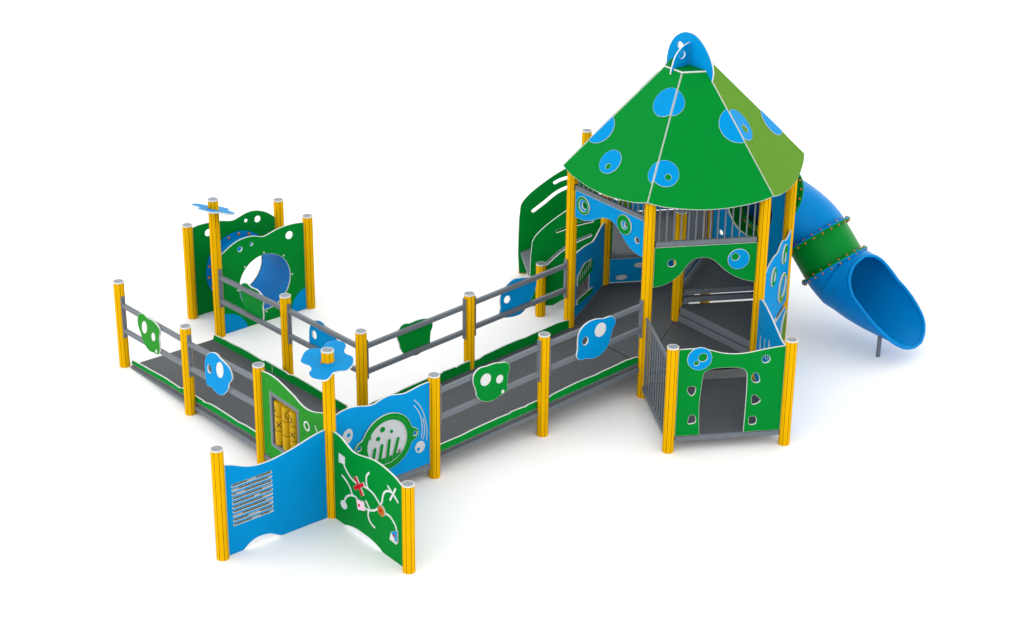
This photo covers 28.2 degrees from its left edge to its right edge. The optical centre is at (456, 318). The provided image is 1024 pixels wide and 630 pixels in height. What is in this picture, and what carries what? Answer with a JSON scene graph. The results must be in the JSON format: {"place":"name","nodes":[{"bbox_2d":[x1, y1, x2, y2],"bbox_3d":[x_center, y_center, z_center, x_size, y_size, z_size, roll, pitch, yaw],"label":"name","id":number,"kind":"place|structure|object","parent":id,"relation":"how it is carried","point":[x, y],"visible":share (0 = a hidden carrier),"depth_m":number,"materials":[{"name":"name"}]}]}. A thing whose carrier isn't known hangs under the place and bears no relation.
{"place":"outdoors","nodes":[
{"label":"outdoors","id":0,"kind":"place"},
{"bbox_2d":[0,0,1023,629],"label":"ground","id":1,"kind":"structure","parent":0,"point":[408,154],"depth_m":25.69,"materials":[{"name":"white"}]},
{"bbox_2d":[113,279,129,367],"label":"post","id":2,"kind":"object","parent":1,"relation":"on","point":[123,343],"visible":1,"depth_m":24.06,"materials":[{"name":"yellow paint"}]},
{"bbox_2d":[179,323,195,415],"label":"post","id":3,"kind":"object","parent":1,"relation":"on","point":[189,387],"visible":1,"depth_m":23.01,"materials":[{"name":"yellow paint"}]},
{"bbox_2d":[120,296,181,365],"bbox_3d":[-3.492,0.183,23.497,0.052,0.600,1.378,-19,31,-33],"label":"handrail","id":4,"kind":"object","parent":3,"relation":"attached to","point":[137,337],"visible":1,"depth_m":23.73,"materials":[{"name":"grey metal"}]},
{"bbox_2d":[138,313,160,353],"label":"eye panel","id":5,"kind":"object","parent":4,"relation":"attached to","point":[150,329],"visible":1,"depth_m":23.45,"materials":[{"name":"green plastic"}]},
{"bbox_2d":[182,223,197,318],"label":"post","id":6,"kind":"object","parent":1,"relation":"on","point":[189,266],"visible":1,"depth_m":25.21,"materials":[{"name":"yellow paint"}]},
{"bbox_2d":[207,197,225,336],"bbox_3d":[-2.901,-0.613,24.682,0.132,1.809,0.132,-19,31,-33],"label":"post","id":7,"kind":"object","parent":1,"relation":"on","point":[216,260],"visible":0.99,"depth_m":24.59,"materials":[{"name":"yellow paint"}]},
{"bbox_2d":[191,203,234,214],"bbox_3d":[-2.893,-1.310,24.362,0.703,0.029,0.682,6,10,-41],"label":"flower disc","id":8,"kind":"object","parent":7,"relation":"attached to","point":[206,209],"visible":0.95,"depth_m":24.24,"materials":[{"name":"blue plastic"}]},
{"bbox_2d":[218,269,280,334],"bbox_3d":[-2.438,-0.175,24.230,0.052,0.590,1.378,-19,31,-33],"label":"handrail","id":9,"kind":"object","parent":7,"relation":"attached to","point":[243,312],"visible":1,"depth_m":24.30,"materials":[{"name":"grey metal"}]},
{"bbox_2d":[240,282,264,319],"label":"eye panel","id":10,"kind":"object","parent":9,"relation":"attached to","point":[253,305],"visible":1,"depth_m":24.23,"materials":[{"name":"green plastic"}]},
{"bbox_2d":[210,445,228,560],"bbox_3d":[-2.347,1.834,20.230,0.132,1.258,0.132,-19,31,-33],"label":"post","id":11,"kind":"object","parent":1,"relation":"on","point":[219,500],"visible":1,"depth_m":20.17,"materials":[{"name":"yellow paint"}]},
{"bbox_2d":[192,210,274,315],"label":"tunnel panel","id":12,"kind":"structure","parent":1,"relation":"on","point":[264,225],"depth_m":25.46,"materials":[{"name":"green plastic"}]},
{"bbox_2d":[206,231,289,308],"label":"crawl tunnel","id":13,"kind":"structure","parent":12,"relation":"attached to","point":[271,281],"depth_m":25.59,"materials":[{"name":"blue plastic"}]},
{"bbox_2d":[130,334,346,448],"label":"ramp","id":14,"kind":"structure","parent":1,"relation":"on","point":[231,414],"depth_m":23.59,"materials":[{"name":"grey plastic"}]},
{"bbox_2d":[252,362,266,463],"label":"post","id":15,"kind":"object","parent":1,"relation":"on","point":[257,367],"visible":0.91,"depth_m":21.83,"materials":[{"name":"yellow paint"}]},
{"bbox_2d":[187,334,253,405],"bbox_3d":[-2.566,0.598,22.370,0.052,0.630,1.383,-19,31,-33],"label":"handrail","id":16,"kind":"object","parent":15,"relation":"attached to","point":[191,345],"visible":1,"depth_m":22.52,"materials":[{"name":"grey metal"}]},
{"bbox_2d":[205,352,232,394],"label":"eye panel","id":17,"kind":"object","parent":16,"relation":"attached to","point":[219,378],"visible":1,"depth_m":22.36,"materials":[{"name":"blue plastic"}]},
{"bbox_2d":[265,454,429,480],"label":"landing platform","id":18,"kind":"structure","parent":15,"relation":"attached to","point":[421,469],"depth_m":21.75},
{"bbox_2d":[261,370,323,457],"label":"noughts and crosses panel","id":19,"kind":"object","parent":18,"relation":"on","point":[290,420],"visible":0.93,"depth_m":21.50,"materials":[{"name":"green plastic"}]},
{"bbox_2d":[336,381,429,475],"bbox_3d":[-0.751,1.255,21.294,1.202,1.006,0.060,-19,31,-33],"label":"wheel panel","id":20,"kind":"object","parent":18,"relation":"on","point":[391,432],"visible":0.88,"depth_m":21.33,"materials":[{"name":"blue plastic"}]},
{"bbox_2d":[221,222,305,333],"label":"tunnel panel","id":21,"kind":"structure","parent":1,"relation":"on","point":[289,251],"depth_m":25.11,"materials":[{"name":"green plastic"}]},
{"bbox_2d":[224,429,327,555],"bbox_3d":[-1.818,1.749,20.644,1.198,1.048,0.020,-19,31,-33],"label":"bead panel","id":22,"kind":"object","parent":1,"relation":"on","point":[291,482],"visible":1,"depth_m":20.64,"materials":[{"name":"blue plastic"}]},
{"bbox_2d":[273,198,283,228],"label":"post","id":23,"kind":"object","parent":1,"relation":"on","point":[278,207],"visible":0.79,"depth_m":25.76,"materials":[{"name":"yellow paint"}]},
{"bbox_2d":[279,293,293,374],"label":"post","id":24,"kind":"object","parent":1,"relation":"on","point":[287,349],"visible":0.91,"depth_m":23.70,"materials":[{"name":"yellow paint"}]},
{"bbox_2d":[302,214,314,308],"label":"post","id":25,"kind":"object","parent":1,"relation":"on","point":[307,220],"visible":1,"depth_m":25.47,"materials":[{"name":"yellow paint"}]},
{"bbox_2d":[321,347,335,518],"bbox_3d":[-1.291,1.177,20.821,0.132,1.929,0.132,-19,31,-33],"label":"post","id":26,"kind":"object","parent":1,"relation":"on","point":[328,395],"visible":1,"depth_m":20.72,"materials":[{"name":"yellow paint"}]},
{"bbox_2d":[300,340,353,381],"bbox_3d":[-1.297,0.415,20.467,0.530,0.029,0.835,-7,27,-15],"label":"flower disc","id":27,"kind":"object","parent":26,"relation":"attached to","point":[320,371],"visible":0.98,"depth_m":20.41,"materials":[{"name":"blue plastic"}]},
{"bbox_2d":[355,328,367,405],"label":"post","id":28,"kind":"object","parent":1,"relation":"on","point":[361,365],"visible":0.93,"depth_m":22.52,"materials":[{"name":"yellow paint"}]},
{"bbox_2d":[287,303,355,371],"bbox_3d":[-1.512,0.246,23.106,0.052,0.614,1.383,-19,31,-33],"label":"handrail","id":29,"kind":"object","parent":28,"relation":"attached to","point":[319,326],"visible":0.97,"depth_m":23.29,"materials":[{"name":"grey metal"}]},
{"bbox_2d":[309,320,337,347],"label":"eye panel","id":30,"kind":"object","parent":29,"relation":"attached to","point":[321,339],"visible":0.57,"depth_m":23.19,"materials":[{"name":"blue plastic"}]},
{"bbox_2d":[333,431,402,566],"bbox_3d":[-0.892,1.813,20.531,0.046,1.030,1.206,-19,31,-33],"label":"maze panel","id":31,"kind":"object","parent":1,"relation":"on","point":[368,496],"visible":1,"depth_m":20.52,"materials":[{"name":"green plastic"}]},
{"bbox_2d":[401,480,414,573],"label":"post","id":32,"kind":"object","parent":1,"relation":"on","point":[408,522],"visible":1,"depth_m":20.00,"materials":[{"name":"yellow paint"}]},
{"bbox_2d":[428,372,439,478],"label":"post","id":33,"kind":"object","parent":1,"relation":"on","point":[434,390],"visible":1,"depth_m":21.64,"materials":[{"name":"yellow paint"}]},
{"bbox_2d":[464,291,474,369],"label":"post","id":34,"kind":"object","parent":1,"relation":"on","point":[469,342],"visible":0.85,"depth_m":23.35,"materials":[{"name":"yellow paint"}]},
{"bbox_2d":[367,298,465,378],"bbox_3d":[-0.452,0.214,22.941,1.380,0.587,0.052,-19,31,-33],"label":"handrail","id":35,"kind":"object","parent":34,"relation":"attached to","point":[410,328],"visible":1,"depth_m":22.94,"materials":[{"name":"grey metal"}]},
{"bbox_2d":[396,318,432,355],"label":"eye panel","id":36,"kind":"object","parent":35,"relation":"attached to","point":[413,339],"visible":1,"depth_m":22.95,"materials":[{"name":"green plastic"}]},
{"bbox_2d":[535,261,546,316],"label":"post","id":37,"kind":"object","parent":1,"relation":"on","point":[540,290],"visible":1,"depth_m":25.39,"materials":[{"name":"yellow paint"}]},
{"bbox_2d":[537,331,549,436],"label":"post","id":38,"kind":"object","parent":1,"relation":"on","point":[542,397],"visible":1,"depth_m":22.50,"materials":[{"name":"yellow paint"}]},
{"bbox_2d":[440,339,540,423],"bbox_3d":[0.360,0.672,21.997,1.380,0.580,0.052,-19,31,-33],"label":"handrail","id":39,"kind":"object","parent":38,"relation":"attached to","point":[467,378],"visible":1,"depth_m":22.02,"materials":[{"name":"grey metal"}]},
{"bbox_2d":[472,362,509,401],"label":"eye panel","id":40,"kind":"object","parent":39,"relation":"attached to","point":[489,382],"visible":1,"depth_m":21.95,"materials":[{"name":"green plastic"}]},
{"bbox_2d":[564,171,577,327],"bbox_3d":[1.343,-0.673,24.044,0.127,2.470,0.127,-19,31,-33],"label":"post","id":41,"kind":"object","parent":1,"relation":"on","point":[570,254],"visible":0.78,"depth_m":23.91,"materials":[{"name":"yellow paint"}]},
{"bbox_2d":[369,320,638,457],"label":"ramp","id":42,"kind":"structure","parent":41,"relation":"attached to","point":[577,379],"depth_m":23.13,"materials":[{"name":"grey plastic"}]},
{"bbox_2d":[475,259,567,335],"bbox_3d":[0.745,-0.258,23.735,1.375,0.590,0.053,-18,31,-33],"label":"handrail","id":43,"kind":"object","parent":41,"relation":"attached to","point":[508,288],"visible":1,"depth_m":23.73,"materials":[{"name":"grey metal"}]},
{"bbox_2d":[498,276,536,317],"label":"eye panel","id":44,"kind":"object","parent":43,"relation":"attached to","point":[521,295],"visible":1,"depth_m":23.74,"materials":[{"name":"blue plastic"}]},
{"bbox_2d":[582,128,591,144],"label":"post","id":45,"kind":"object","parent":1,"relation":"on","point":[586,134],"visible":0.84,"depth_m":25.98,"materials":[{"name":"yellow paint"}]},
{"bbox_2d":[518,169,596,272],"bbox_3d":[1.310,-1.335,26.378,1.030,1.581,0.020,-3,26,-6],"label":"curved panel","id":46,"kind":"object","parent":45,"relation":"attached to","point":[532,225],"visible":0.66,"depth_m":26.31,"materials":[{"name":"green plastic"}]},
{"bbox_2d":[601,195,611,284],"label":"post","id":47,"kind":"object","parent":1,"relation":"on","point":[606,251],"visible":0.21,"depth_m":25.24,"materials":[{"name":"yellow paint"}]},
{"bbox_2d":[530,194,612,305],"bbox_3d":[1.423,-0.865,25.343,1.030,1.511,0.020,-3,26,-6],"label":"curved panel","id":48,"kind":"object","parent":47,"relation":"attached to","point":[548,242],"visible":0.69,"depth_m":25.29,"materials":[{"name":"green plastic"}]},
{"bbox_2d":[574,222,604,318],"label":"piano panel","id":49,"kind":"object","parent":47,"relation":"attached to","point":[589,270],"visible":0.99,"depth_m":24.78,"materials":[{"name":"blue plastic"}]},
{"bbox_2d":[637,203,655,398],"bbox_3d":[2.150,-0.222,23.105,0.127,2.470,0.127,-19,31,-33],"label":"post","id":50,"kind":"object","parent":1,"relation":"on","point":[648,252],"visible":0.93,"depth_m":22.96,"materials":[{"name":"yellow paint"}]},
{"bbox_2d":[549,299,642,375],"bbox_3d":[1.554,0.203,22.798,1.375,0.530,0.052,-19,31,-33],"label":"handrail","id":51,"kind":"object","parent":50,"relation":"attached to","point":[573,333],"visible":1,"depth_m":22.91,"materials":[{"name":"grey metal"}]},
{"bbox_2d":[576,316,615,359],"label":"eye panel","id":52,"kind":"object","parent":51,"relation":"attached to","point":[597,332],"visible":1,"depth_m":22.73,"materials":[{"name":"blue plastic"}]},
{"bbox_2d":[575,190,643,256],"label":"arched panel","id":53,"kind":"object","parent":50,"relation":"attached to","point":[619,219],"visible":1,"depth_m":23.13,"materials":[{"name":"blue plastic"}]},
{"bbox_2d":[574,180,644,220],"bbox_3d":[1.746,-1.425,23.104,0.051,0.290,1.197,-19,31,-33],"label":"balustrade","id":54,"kind":"object","parent":50,"relation":"attached to","point":[610,202],"visible":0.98,"depth_m":23.10,"materials":[{"name":"grey metal"}]},
{"bbox_2d":[642,314,666,429],"bbox_3d":[2.236,0.613,22.803,0.046,0.963,1.241,-3,26,-7],"label":"balustrade","id":55,"kind":"object","parent":50,"relation":"attached to","point":[660,348],"visible":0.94,"depth_m":22.88,"materials":[{"name":"grey metal"}]},
{"bbox_2d":[563,31,803,209],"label":"roof","id":56,"kind":"structure","parent":50,"relation":"on","point":[689,125],"depth_m":22.86,"materials":[{"name":"green plastic"}]},
{"bbox_2d":[654,203,758,247],"bbox_3d":[2.800,-1.090,22.786,1.192,0.549,0.051,-3,26,-7],"label":"balustrade","id":57,"kind":"object","parent":50,"relation":"attached to","point":[702,241],"visible":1,"depth_m":22.83,"materials":[{"name":"grey metal"}]},
{"bbox_2d":[662,344,678,453],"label":"post","id":58,"kind":"object","parent":1,"relation":"on","point":[670,398],"visible":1,"depth_m":22.13,"materials":[{"name":"yellow paint"}]},
{"bbox_2d":[671,209,686,321],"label":"post","id":59,"kind":"object","parent":1,"relation":"on","point":[677,292],"visible":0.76,"depth_m":24.30,"materials":[{"name":"yellow paint"}]},
{"bbox_2d":[572,279,739,373],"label":"tower deck","id":60,"kind":"structure","parent":59,"relation":"attached to","point":[609,299],"depth_m":24.53,"materials":[{"name":"grey plastic"}]},
{"bbox_2d":[609,257,699,282],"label":"riser panel","id":61,"kind":"object","parent":60,"relation":"on","point":[625,269],"visible":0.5,"depth_m":25.45,"materials":[{"name":"blue plastic"}]},
{"bbox_2d":[682,257,753,303],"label":"platform","id":62,"kind":"structure","parent":60,"relation":"on","point":[707,275],"depth_m":24.61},
{"bbox_2d":[678,300,782,352],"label":"step platform","id":63,"kind":"structure","parent":60,"relation":"on","point":[726,323],"depth_m":24.16,"materials":[{"name":"grey plastic"}]},
{"bbox_2d":[684,210,708,277],"bbox_3d":[2.891,-1.070,24.723,0.051,0.883,1.192,10,27,20],"label":"balustrade","id":64,"kind":"object","parent":59,"relation":"attached to","point":[689,266],"visible":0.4,"depth_m":24.75,"materials":[{"name":"grey metal"}]},
{"bbox_2d":[682,291,753,302],"bbox_3d":[3.293,-0.272,24.530,1.176,0.062,0.075,-3,26,-7],"label":"stair tread","id":65,"kind":"object","parent":59,"relation":"attached to","point":[717,297],"visible":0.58,"depth_m":24.48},
{"bbox_2d":[700,210,713,302],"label":"post","id":66,"kind":"object","parent":1,"relation":"on","point":[709,212],"visible":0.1,"depth_m":25.30,"materials":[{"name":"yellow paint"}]},
{"bbox_2d":[749,198,771,379],"bbox_3d":[3.449,-0.298,23.265,0.127,2.470,0.127,-19,31,-33],"label":"post","id":67,"kind":"object","parent":1,"relation":"on","point":[762,246],"visible":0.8,"depth_m":23.06,"materials":[{"name":"yellow paint"}]},
{"bbox_2d":[653,242,756,287],"bbox_3d":[2.804,-0.609,23.010,1.186,0.494,0.032,-3,26,-7],"label":"arched panel","id":68,"kind":"object","parent":67,"relation":"attached to","point":[738,260],"visible":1,"depth_m":22.97,"materials":[{"name":"green plastic"}]},
{"bbox_2d":[776,179,797,342],"bbox_3d":[3.943,-0.826,24.362,0.127,2.470,0.127,-19,31,-33],"label":"post","id":69,"kind":"object","parent":1,"relation":"on","point":[789,209],"visible":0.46,"depth_m":24.15,"materials":[{"name":"yellow paint"}]},
{"bbox_2d":[712,192,785,265],"bbox_3d":[3.543,-1.361,24.678,0.019,1.560,1.186,-19,31,-33],"label":"slide panel","id":70,"kind":"object","parent":69,"relation":"attached to","point":[776,225],"visible":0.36,"depth_m":24.51,"materials":[{"name":"blue plastic"}]},
{"bbox_2d":[764,229,790,318],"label":"wave panel","id":71,"kind":"object","parent":69,"relation":"attached to","point":[776,283],"visible":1,"depth_m":23.89,"materials":[{"name":"blue plastic"}]},
{"bbox_2d":[775,306,786,340],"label":"wave panel","id":72,"kind":"object","parent":69,"relation":"attached to","point":[780,321],"visible":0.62,"depth_m":24.52,"materials":[{"name":"blue plastic"}]},
{"bbox_2d":[778,337,797,445],"bbox_3d":[3.628,0.799,22.348,0.132,1.286,0.132,-19,31,-33],"label":"post","id":73,"kind":"object","parent":1,"relation":"on","point":[788,391],"visible":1,"depth_m":22.29,"materials":[{"name":"yellow paint"}]},
{"bbox_2d":[642,377,778,441],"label":"entry platform","id":74,"kind":"structure","parent":73,"relation":"attached to","point":[721,407],"depth_m":22.94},
{"bbox_2d":[674,345,785,435],"bbox_3d":[2.980,0.766,22.229,1.186,1.081,0.034,-3,26,-7],"label":"entrance panel","id":75,"kind":"object","parent":74,"relation":"on","point":[696,364],"visible":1,"depth_m":22.20,"materials":[{"name":"green plastic"}]},
{"bbox_2d":[754,299,785,381],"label":"wavy panel","id":76,"kind":"object","parent":74,"relation":"on","point":[768,335],"visible":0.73,"depth_m":23.04,"materials":[{"name":"blue plastic"}]},
{"bbox_2d":[729,175,925,356],"bbox_3d":[4.537,-0.759,24.740,1.334,2.021,2.458,-19,31,-33],"label":"tube slide","id":77,"kind":"object","parent":1,"relation":"on","point":[845,274],"visible":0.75,"depth_m":24.72,"materials":[{"name":"blue plastic"}]},
{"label":"post","id":78,"kind":"object","parent":1,"relation":"on","visible":0},
{"bbox_2d":[584,209,698,258],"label":"side platform","id":79,"kind":"structure","parent":78,"relation":"attached to","point":[621,248],"depth_m":25.84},
{"bbox_2d":[521,223,590,275],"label":"climbing ramp","id":80,"kind":"structure","parent":79,"relation":"attached to","point":[525,255],"depth_m":26.18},
{"bbox_2d":[614,199,671,210],"bbox_3d":[2.316,-1.597,26.485,1.186,0.420,0.024,-3,26,-7],"label":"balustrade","id":81,"kind":"object","parent":78,"relation":"attached to","point":[636,205],"visible":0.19,"depth_m":26.54,"materials":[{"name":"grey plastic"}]},
{"bbox_2d":[690,210,701,233],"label":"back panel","id":82,"kind":"object","parent":78,"relation":"attached to","point":[697,219],"depth_m":25.90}
]}

